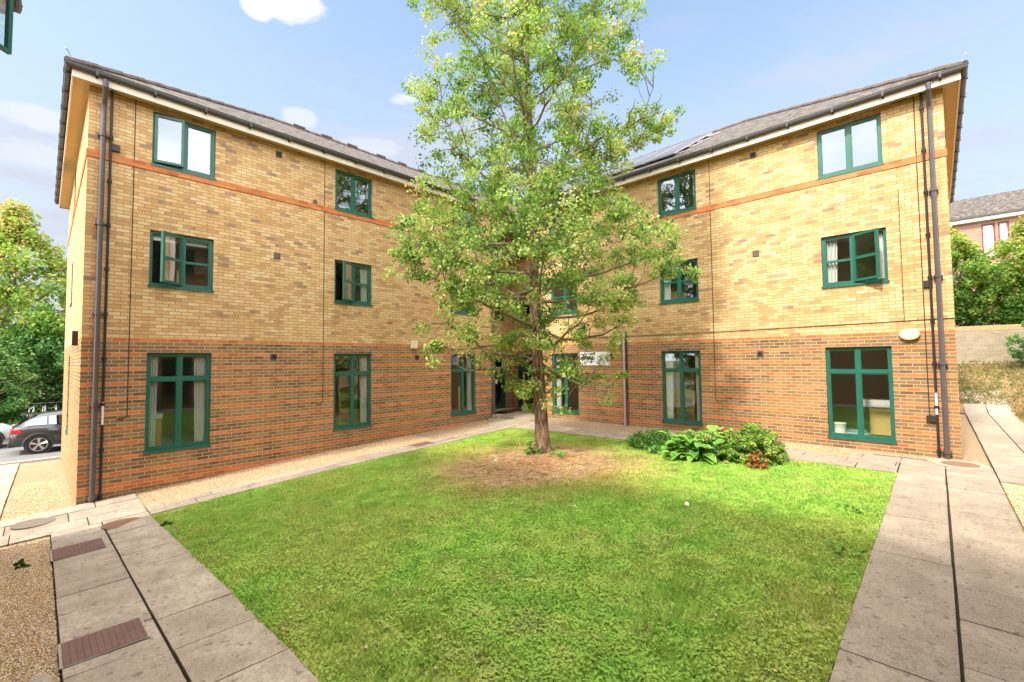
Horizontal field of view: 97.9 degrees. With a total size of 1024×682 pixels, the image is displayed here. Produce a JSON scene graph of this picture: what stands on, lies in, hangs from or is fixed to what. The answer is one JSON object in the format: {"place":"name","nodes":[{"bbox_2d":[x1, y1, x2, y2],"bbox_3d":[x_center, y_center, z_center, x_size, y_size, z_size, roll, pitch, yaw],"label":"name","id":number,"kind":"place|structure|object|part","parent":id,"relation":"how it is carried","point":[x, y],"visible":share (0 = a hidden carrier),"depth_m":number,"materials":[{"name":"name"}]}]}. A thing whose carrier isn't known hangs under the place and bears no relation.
{"place":"outdoors","nodes":[
{"label":"outdoors","id":0,"kind":"place"},
{"bbox_2d":[0,463,18,517],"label":"end wall path","id":1,"kind":"structure","parent":0,"point":[8,473],"depth_m":12.08,"materials":[{"name":"grey concrete"}]},
{"bbox_2d":[23,403,41,418],"bbox_3d":[-22.774,3.510,21.170,1.673,1.046,0.599,-3,-3,44],"label":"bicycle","id":2,"kind":"object","parent":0,"point":[29,407],"visible":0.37,"depth_m":21.27,"materials":[{"name":"metal"}]},
{"bbox_2d":[51,512,318,681],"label":"path","id":3,"kind":"structure","parent":0,"point":[213,630],"depth_m":4.12,"materials":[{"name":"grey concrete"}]},
{"bbox_2d":[50,537,107,561],"bbox_3d":[-6.103,2.923,6.276,0.736,0.083,0.556,-3,-3,44],"label":"manhole cover","id":4,"kind":"object","parent":3,"relation":"on","point":[76,549],"visible":1,"depth_m":6.25,"materials":[{"name":"metal"}]},
{"bbox_2d":[58,616,150,668],"bbox_3d":[-3.389,2.488,3.708,0.536,0.051,0.536,-3,-3,44],"label":"manhole cover","id":5,"kind":"object","parent":3,"relation":"on","point":[85,647],"visible":1,"depth_m":3.68,"materials":[{"name":"metal"}]},
{"bbox_2d":[101,517,140,529],"bbox_3d":[-6.455,3.023,7.396,0.540,0.014,0.540,-3,-3,44],"label":"manhole cover","id":6,"kind":"object","parent":3,"relation":"on","point":[115,524],"visible":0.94,"depth_m":7.37,"materials":[{"name":"metal"}]},
{"bbox_2d":[0,410,534,547],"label":"gravel path","id":7,"kind":"structure","parent":0,"point":[109,509],"depth_m":8.47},
{"bbox_2d":[9,517,55,528],"bbox_3d":[-8.193,3.114,7.625,0.540,0.014,0.540,-3,-3,44],"label":"manhole cover","id":8,"kind":"object","parent":7,"relation":"on","point":[31,523],"visible":1,"depth_m":7.59,"materials":[{"name":"concrete"}]},
{"bbox_2d":[408,441,433,446],"bbox_3d":[-2.529,2.866,12.406,0.396,0.031,0.656,-3,-3,44],"label":"manhole cover","id":9,"kind":"object","parent":7,"relation":"on","point":[420,444],"visible":1,"depth_m":12.37,"materials":[{"name":"metal"}]},
{"bbox_2d":[496,409,522,412],"bbox_3d":[-0.077,2.830,18.140,0.700,0.015,1.200,-3,-3,44],"label":"door mat","id":10,"kind":"object","parent":7,"relation":"on","point":[510,410],"depth_m":18.07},
{"bbox_2d":[0,0,1023,359],"label":"sky","id":11,"kind":"structure","parent":0,"point":[337,69],"materials":[{"name":"blue"}]},
{"bbox_2d":[1,375,1023,681],"bbox_3d":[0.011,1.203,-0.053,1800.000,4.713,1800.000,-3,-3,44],"label":"ground","id":12,"kind":"structure","parent":0,"point":[497,397],"depth_m":6.69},
{"bbox_2d":[0,0,22,54],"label":"opposite brick block","id":13,"kind":"structure","parent":12,"relation":"on","point":[8,8],"depth_m":6.24,"materials":[{"name":"paint"}]},
{"bbox_2d":[0,0,13,54],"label":"window","id":14,"kind":"structure","parent":13,"relation":"in","point":[9,8],"depth_m":6.23,"materials":[{"name":"green paint"}]},
{"bbox_2d":[0,344,44,424],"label":"leafy bush","id":15,"kind":"object","parent":12,"relation":"on","point":[9,366],"visible":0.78,"depth_m":22.94,"materials":[{"name":"green plant"}]},
{"bbox_2d":[0,536,58,681],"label":"gravel strip","id":16,"kind":"object","parent":12,"relation":"on","point":[43,646],"visible":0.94,"depth_m":4.23,"materials":[{"name":"brown gravel"}]},
{"bbox_2d":[13,558,30,568],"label":"gravel weed","id":17,"kind":"object","parent":16,"relation":"on","point":[21,562],"visible":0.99,"depth_m":5.78,"materials":[{"name":"green plant"}]},
{"bbox_2d":[0,537,59,681],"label":"gravel stones","id":18,"kind":"object","parent":16,"relation":"on","point":[43,632],"visible":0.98,"depth_m":4.43,"materials":[{"name":"beige gravel"}]},
{"bbox_2d":[27,673,53,681],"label":"loose stone","id":19,"kind":"object","parent":16,"relation":"on","point":[41,677],"visible":1,"depth_m":3.20,"materials":[{"name":"beige stone"}]},
{"bbox_2d":[0,442,60,462],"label":"car park road","id":20,"kind":"structure","parent":12,"relation":"on","point":[13,454],"depth_m":17.05,"materials":[{"name":"grey asphalt"}]},
{"bbox_2d":[0,423,12,445],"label":"parked car","id":21,"kind":"object","parent":20,"relation":"on","point":[5,429],"visible":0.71,"depth_m":18.43,"materials":[{"name":"white paint"}]},
{"bbox_2d":[7,409,61,453],"bbox_3d":[-17.926,3.633,18.782,2.160,1.630,4.360,-3,-3,44],"label":"parked car","id":22,"kind":"object","parent":20,"relation":"on","point":[37,433],"visible":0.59,"depth_m":17.21,"materials":[{"name":"grey paint"}]},
{"bbox_3d":[-18.370,3.100,17.214,0.152,0.345,0.570,-3,-3,44],"label":"side window","id":23,"kind":"part","parent":22,"relation":"part of","materials":[{"name":"white glass"}]},
{"bbox_3d":[-17.852,3.102,17.749,0.155,0.386,0.820,-3,-3,44],"label":"side window","id":24,"kind":"part","parent":22,"relation":"part of","materials":[{"name":"white glass"}]},
{"bbox_2d":[0,456,60,465],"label":"road kerb","id":25,"kind":"structure","parent":12,"relation":"on","point":[34,460],"depth_m":15.53,"materials":[{"name":"concrete"}]},
{"bbox_2d":[0,315,64,418],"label":"leafy bush","id":26,"kind":"object","parent":12,"relation":"on","point":[26,345],"visible":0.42,"depth_m":25.43,"materials":[{"name":"green plant"}]},
{"bbox_2d":[0,198,67,407],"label":"maple tree","id":27,"kind":"object","parent":12,"relation":"on","point":[17,233],"visible":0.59,"depth_m":26.70,"materials":[{"name":"green plant"}]},
{"bbox_2d":[6,287,66,378],"bbox_3d":[-31.594,-0.788,33.437,9.782,12.181,9.764,-3,-3,44],"label":"leafy tree","id":28,"kind":"object","parent":12,"relation":"on","point":[48,305],"visible":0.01,"depth_m":32.24,"materials":[{"name":"green plant"}]},
{"bbox_2d":[1,459,74,519],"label":"gravel strip","id":29,"kind":"object","parent":12,"relation":"on","point":[34,472],"visible":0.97,"depth_m":12.13,"materials":[{"name":"beige gravel"}]},
{"bbox_2d":[0,478,72,520],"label":"gravel stones","id":30,"kind":"object","parent":29,"relation":"on","point":[40,495],"visible":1,"depth_m":9.57,"materials":[{"name":"beige gravel"}]},
{"bbox_2d":[135,418,493,507],"bbox_3d":[-3.749,2.976,12.432,1.330,0.534,10.260,-3,-3,44],"label":"gravel strip","id":31,"kind":"object","parent":12,"relation":"on","point":[452,430],"visible":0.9,"depth_m":11.55,"materials":[{"name":"beige gravel"}]},
{"bbox_2d":[139,435,432,505],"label":"gravel stones","id":32,"kind":"object","parent":31,"relation":"on","point":[314,461],"visible":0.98,"depth_m":10.41,"materials":[{"name":"beige gravel"}]},
{"bbox_2d":[54,47,968,504],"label":"brick apartment block","id":33,"kind":"structure","parent":12,"relation":"on","point":[234,301],"depth_m":11.07,"materials":[{"name":"brick"}]},
{"bbox_2d":[155,412,162,445],"bbox_3d":[-8.031,2.024,9.961,0.440,0.800,0.290,-3,-3,44],"label":"bedside cabinet","id":34,"kind":"object","parent":33,"relation":"in","point":[159,416],"visible":0.29,"depth_m":9.88,"materials":[{"name":"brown wood"}]},
{"bbox_2d":[143,353,210,454],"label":"window","id":35,"kind":"structure","parent":33,"relation":"in","point":[177,384],"depth_m":10.17,"materials":[{"name":"green paint"}]},
{"bbox_2d":[147,230,213,291],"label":"window","id":36,"kind":"structure","parent":33,"relation":"in","point":[181,262],"depth_m":10.33,"materials":[{"name":"green paint"}]},
{"bbox_2d":[151,112,215,180],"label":"window","id":37,"kind":"structure","parent":33,"relation":"in","point":[179,145],"depth_m":10.64,"materials":[{"name":"green paint"}]},
{"bbox_2d":[335,371,356,425],"bbox_3d":[-4.972,1.745,13.274,0.410,1.710,0.550,-3,-3,44],"label":"bookcase","id":38,"kind":"object","parent":33,"relation":"in","point":[342,400],"visible":0.46,"depth_m":13.36,"materials":[{"name":"brown wood"}]},
{"bbox_2d":[333,354,372,430],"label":"window","id":39,"kind":"structure","parent":33,"relation":"in","point":[359,365],"depth_m":13.05,"materials":[{"name":"green paint"}]},
{"bbox_2d":[334,260,372,306],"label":"window","id":40,"kind":"structure","parent":33,"relation":"in","point":[352,280],"depth_m":13.16,"materials":[{"name":"green paint"}]},
{"bbox_2d":[334,169,373,218],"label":"window","id":41,"kind":"structure","parent":33,"relation":"in","point":[352,192],"depth_m":13.77,"materials":[{"name":"green paint"}]},
{"bbox_2d":[411,341,417,348],"bbox_3d":[-3.109,0.119,14.160,0.090,0.240,0.220,-3,-3,44],"label":"bell box","id":42,"kind":"object","parent":33,"relation":"attached to","point":[414,344],"visible":1,"depth_m":14.12,"materials":[{"name":"beige plastic"}]},
{"bbox_2d":[458,386,459,410],"bbox_3d":[-1.889,2.128,15.952,0.040,1.000,0.100,-3,-3,44],"label":"wooden board","id":43,"kind":"object","parent":33,"relation":"in","point":[458,398],"visible":0.5,"depth_m":15.92,"materials":[{"name":"brown wood"}]},
{"bbox_2d":[450,281,474,315],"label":"window","id":44,"kind":"structure","parent":33,"relation":"in","point":[465,312],"depth_m":15.88,"materials":[{"name":"green paint"}]},
{"bbox_2d":[452,205,473,235],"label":"window","id":45,"kind":"structure","parent":33,"relation":"in","point":[468,224],"depth_m":17.10,"materials":[{"name":"green paint"}]},
{"bbox_2d":[451,354,476,416],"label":"window","id":46,"kind":"structure","parent":33,"relation":"in","point":[460,377],"depth_m":16.06,"materials":[{"name":"green paint"}]},
{"bbox_2d":[495,355,504,408],"bbox_3d":[-0.620,1.694,18.538,0.090,2.224,0.864,-3,-3,44],"label":"door","id":47,"kind":"structure","parent":33,"relation":"in","point":[497,406],"depth_m":18.72,"materials":[{"name":"black glass"}]},
{"bbox_2d":[518,355,533,406],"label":"window","id":48,"kind":"structure","parent":33,"relation":"in","point":[528,377],"depth_m":18.91,"materials":[{"name":"green paint"}]},
{"bbox_2d":[552,283,577,313],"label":"window","id":49,"kind":"structure","parent":33,"relation":"in","point":[571,306],"depth_m":18.03,"materials":[{"name":"green paint"}]},
{"bbox_2d":[552,353,579,414],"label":"window","id":50,"kind":"structure","parent":33,"relation":"in","point":[572,401],"depth_m":16.29,"materials":[{"name":"green paint"}]},
{"bbox_2d":[580,352,609,364],"bbox_3d":[2.765,0.593,14.933,1.160,0.450,0.037,-3,-3,44],"label":"wall sign","id":51,"kind":"object","parent":33,"relation":"attached to","point":[598,354],"visible":0.56,"depth_m":14.88,"materials":[{"name":"white plastic"}]},
{"bbox_2d":[541,132,719,198],"bbox_3d":[3.993,-6.566,16.996,6.730,1.925,3.380,-3,-3,44],"label":"solar panel array","id":52,"kind":"object","parent":33,"relation":"on","point":[659,154],"visible":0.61,"depth_m":15.48,"materials":[{"name":"black glass"}]},
{"bbox_2d":[657,169,696,217],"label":"window","id":53,"kind":"structure","parent":33,"relation":"in","point":[676,193],"depth_m":14.02,"materials":[{"name":"green paint"}]},
{"bbox_2d":[659,258,699,304],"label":"window","id":54,"kind":"structure","parent":33,"relation":"in","point":[679,283],"depth_m":13.43,"materials":[{"name":"green paint"}]},
{"bbox_2d":[671,290,688,298],"bbox_3d":[5.095,-1.322,13.566,0.400,0.350,0.400,-3,-3,44],"label":"wooden cupboard","id":55,"kind":"object","parent":33,"relation":"in","point":[684,294],"visible":0.43,"depth_m":13.45,"materials":[{"name":"brown wood"}]},
{"bbox_2d":[662,350,702,426],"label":"window","id":56,"kind":"structure","parent":33,"relation":"in","point":[673,362],"depth_m":13.24,"materials":[{"name":"green paint"}]},
{"bbox_2d":[676,372,697,420],"bbox_3d":[5.338,1.682,13.513,0.500,1.660,0.410,-3,-3,44],"label":"bookcase","id":57,"kind":"object","parent":33,"relation":"in","point":[690,397],"visible":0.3,"depth_m":13.60,"materials":[{"name":"brown wood"}]},
{"bbox_2d":[833,422,846,432],"bbox_3d":[7.764,2.104,10.560,0.290,0.340,0.290,-3,-3,44],"label":"waste bin","id":58,"kind":"object","parent":33,"relation":"in","point":[839,427],"visible":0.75,"depth_m":10.47,"materials":[{"name":"white paint"}]},
{"bbox_2d":[817,113,883,179],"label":"window","id":59,"kind":"structure","parent":33,"relation":"in","point":[854,146],"depth_m":11.09,"materials":[{"name":"green paint"}]},
{"bbox_2d":[821,228,889,288],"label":"window","id":60,"kind":"structure","parent":33,"relation":"in","point":[858,258],"depth_m":10.63,"materials":[{"name":"green paint"}]},
{"bbox_2d":[826,346,896,444],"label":"window","id":61,"kind":"structure","parent":33,"relation":"in","point":[854,374],"depth_m":12.42,"materials":[{"name":"green paint"}]},
{"bbox_2d":[863,398,890,435],"bbox_3d":[8.936,1.824,10.697,0.920,0.820,0.500,-3,-3,44],"label":"desk","id":62,"kind":"object","parent":33,"relation":"in","point":[879,415],"visible":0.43,"depth_m":10.60,"materials":[{"name":"white paint"}]},
{"bbox_2d":[899,329,919,339],"bbox_3d":[8.460,-0.137,9.489,0.341,0.242,0.104,-3,-3,44],"label":"alarm box","id":63,"kind":"object","parent":33,"relation":"attached to","point":[909,334],"visible":1,"depth_m":9.45,"materials":[{"name":"beige plastic"}]},
{"bbox_2d":[533,417,989,468],"bbox_3d":[4.723,2.592,12.229,11.510,0.055,1.150,-3,-3,44],"label":"gravel strip","id":64,"kind":"object","parent":12,"relation":"on","point":[595,425],"visible":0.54,"depth_m":13.07,"materials":[{"name":"beige gravel"}]},
{"bbox_2d":[651,430,984,464],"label":"gravel stones","id":65,"kind":"object","parent":64,"relation":"on","point":[821,451],"visible":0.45,"depth_m":9.93,"materials":[{"name":"beige gravel"}]},
{"bbox_2d":[873,454,927,460],"bbox_3d":[7.961,2.409,9.153,0.850,0.054,0.130,-3,-3,44],"label":"drain channel","id":66,"kind":"object","parent":64,"relation":"on","point":[901,457],"visible":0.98,"depth_m":9.11,"materials":[{"name":"beige concrete"}]},
{"bbox_2d":[960,414,987,461],"bbox_3d":[12.589,2.497,12.412,0.360,0.001,9.945,-3,-3,44],"label":"gravel strip","id":67,"kind":"object","parent":12,"relation":"on","point":[972,450],"visible":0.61,"depth_m":10.45,"materials":[{"name":"beige gravel"}]},
{"bbox_2d":[949,189,1023,326],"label":"tile hung house","id":68,"kind":"structure","parent":12,"relation":"on","point":[983,221],"depth_m":26.41,"materials":[{"name":"white paint"}]},
{"bbox_2d":[981,223,995,256],"bbox_3d":[27.974,-5.853,26.151,0.550,2.070,0.100,-3,-3,44],"label":"window","id":69,"kind":"structure","parent":68,"relation":"in","point":[987,230],"depth_m":26.19,"materials":[{"name":"white glass"}]},
{"bbox_2d":[998,221,1010,256],"bbox_3d":[28.416,-5.875,25.731,0.430,2.070,0.100,-3,-3,44],"label":"window","id":70,"kind":"structure","parent":68,"relation":"in","point":[1002,226],"depth_m":25.76,"materials":[{"name":"white glass"}]},
{"bbox_2d":[950,225,1023,326],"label":"garden tree","id":71,"kind":"object","parent":12,"relation":"on","point":[967,311],"visible":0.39,"depth_m":22.28,"materials":[{"name":"green plant"}]},
{"bbox_2d":[955,211,1023,324],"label":"garden tree","id":72,"kind":"object","parent":12,"relation":"on","point":[1006,247],"visible":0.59,"depth_m":21.88,"materials":[{"name":"green plant"}]},
{"bbox_2d":[955,324,1023,362],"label":"garden wall","id":73,"kind":"structure","parent":12,"relation":"on","point":[986,343],"depth_m":20.58,"materials":[{"name":"brick"}]},
{"bbox_2d":[967,417,1020,481],"bbox_3d":[13.646,2.156,12.402,1.170,0.687,15.120,-3,-3,44],"label":"path bed","id":74,"kind":"object","parent":12,"relation":"on","point":[983,449],"visible":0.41,"depth_m":10.19,"materials":[{"name":"grey concrete"}]},
{"bbox_2d":[1002,484,1023,526],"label":"gravel strip","id":75,"kind":"object","parent":12,"relation":"on","point":[1014,499],"visible":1,"depth_m":6.48,"materials":[{"name":"beige gravel"}]},
{"bbox_2d":[1001,483,1023,525],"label":"gravel stones","id":76,"kind":"object","parent":75,"relation":"on","point":[1016,495],"visible":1,"depth_m":6.57,"materials":[{"name":"beige gravel"}]},
{"bbox_2d":[1005,320,1023,363],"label":"leafy bush","id":77,"kind":"object","parent":12,"relation":"on","point":[1016,353],"visible":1,"depth_m":18.99,"materials":[{"name":"green plant"}]},
{"bbox_2d":[151,427,899,681],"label":"lawn","id":78,"kind":"structure","parent":0,"point":[522,476],"depth_m":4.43,"materials":[{"name":"plant"}]},
{"bbox_2d":[160,520,173,526],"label":"path weed","id":79,"kind":"object","parent":78,"relation":"on","point":[166,522],"visible":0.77,"depth_m":7.10,"materials":[{"name":"green plant"}]},
{"bbox_2d":[523,437,541,454],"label":"ivy sprouts","id":80,"kind":"object","parent":78,"relation":"on","point":[527,451],"visible":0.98,"depth_m":10.14,"materials":[{"name":"green plant"}]},
{"bbox_2d":[201,489,874,681],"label":"clover","id":81,"kind":"object","parent":78,"relation":"on","point":[485,631],"visible":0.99,"depth_m":4.08,"materials":[{"name":"green plant"}]},
{"bbox_2d":[401,436,681,502],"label":"fallen leaves","id":82,"kind":"object","parent":78,"relation":"on","point":[540,461],"visible":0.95,"depth_m":9.31,"materials":[{"name":"brown plant"}]},
{"bbox_2d":[382,0,702,453],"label":"courtyard tree","id":83,"kind":"object","parent":78,"relation":"on","point":[536,246],"visible":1,"depth_m":10.06,"materials":[{"name":"green plant"}]},
{"bbox_2d":[547,449,566,457],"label":"ivy sprouts","id":84,"kind":"object","parent":78,"relation":"on","point":[560,454],"visible":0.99,"depth_m":9.86,"materials":[{"name":"green plant"}]},
{"bbox_2d":[626,427,681,451],"bbox_3d":[3.419,2.339,10.642,1.290,0.589,1.255,-3,-3,44],"label":"shrub","id":85,"kind":"object","parent":78,"relation":"on","point":[638,438],"visible":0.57,"depth_m":10.52,"materials":[{"name":"green plant"}]},
{"bbox_2d":[647,432,685,454],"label":"shrub","id":86,"kind":"object","parent":78,"relation":"on","point":[654,448],"visible":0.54,"depth_m":9.85,"materials":[{"name":"green plant"}]},
{"bbox_2d":[660,438,724,462],"bbox_3d":[3.739,2.232,9.235,1.284,0.510,0.810,-1,-3,19],"label":"hosta plant","id":87,"kind":"object","parent":78,"relation":"on","point":[718,441],"visible":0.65,"depth_m":9.09,"materials":[{"name":"green plant"}]},
{"bbox_2d":[657,429,735,464],"bbox_3d":[3.859,2.212,9.524,1.434,0.644,1.726,-1,-3,15],"label":"hosta plant","id":88,"kind":"object","parent":78,"relation":"on","point":[708,458],"visible":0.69,"depth_m":9.28,"materials":[{"name":"green plant"}]},
{"bbox_2d":[679,425,753,460],"bbox_3d":[4.313,2.200,9.497,1.672,0.660,1.513,0,-3,-8],"label":"hosta plant","id":89,"kind":"object","parent":78,"relation":"on","point":[710,427],"visible":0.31,"depth_m":9.35,"materials":[{"name":"green plant"}]},
{"bbox_2d":[711,433,751,464],"bbox_3d":[4.485,2.182,9.096,0.882,0.595,0.921,-3,-3,44],"label":"conifer shrub","id":90,"kind":"object","parent":78,"relation":"on","point":[724,452],"visible":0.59,"depth_m":8.87,"materials":[{"name":"green plant"}]},
{"bbox_2d":[717,421,788,465],"bbox_3d":[4.884,2.071,9.170,1.374,0.862,1.372,-3,-3,44],"label":"conifer shrub","id":91,"kind":"object","parent":78,"relation":"on","point":[764,442],"visible":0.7,"depth_m":8.81,"materials":[{"name":"green plant"}]},
{"bbox_2d":[745,451,769,469],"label":"dead fern","id":92,"kind":"object","parent":78,"relation":"on","point":[754,457],"visible":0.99,"depth_m":8.37,"materials":[{"name":"brown plant"}]},
{"bbox_2d":[818,541,865,559],"bbox_3d":[3.509,2.223,4.739,0.391,0.155,0.507,-3,-3,44],"label":"lawn weed","id":93,"kind":"object","parent":78,"relation":"on","point":[843,547],"visible":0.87,"depth_m":4.68,"materials":[{"name":"green plant"}]},
{"bbox_2d":[832,500,882,518],"bbox_3d":[4.688,2.271,6.030,0.511,0.192,0.645,1,-3,-27],"label":"lawn weed","id":94,"kind":"object","parent":78,"relation":"on","point":[856,509],"visible":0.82,"depth_m":5.95,"materials":[{"name":"green plant"}]},
{"bbox_2d":[514,422,900,471],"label":"paved walkway","id":95,"kind":"structure","parent":0,"point":[878,463],"depth_m":9.26,"materials":[{"name":"grey concrete"}]},
{"bbox_2d":[829,390,1023,681],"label":"path","id":96,"kind":"structure","parent":0,"point":[902,625],"depth_m":4.13,"materials":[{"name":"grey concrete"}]},
{"bbox_2d":[931,460,990,469],"bbox_3d":[8.494,2.338,8.447,0.800,0.020,0.800,-3,-3,44],"label":"manhole cover","id":97,"kind":"object","parent":96,"relation":"on","point":[962,464],"visible":1,"depth_m":8.40,"materials":[{"name":"concrete"}]},
{"bbox_2d":[957,360,1023,419],"bbox_3d":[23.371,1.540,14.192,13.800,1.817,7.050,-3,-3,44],"label":"grass bank","id":98,"kind":"structure","parent":0,"point":[961,405],"depth_m":18.32,"materials":[{"name":"beige plant"}]}
]}

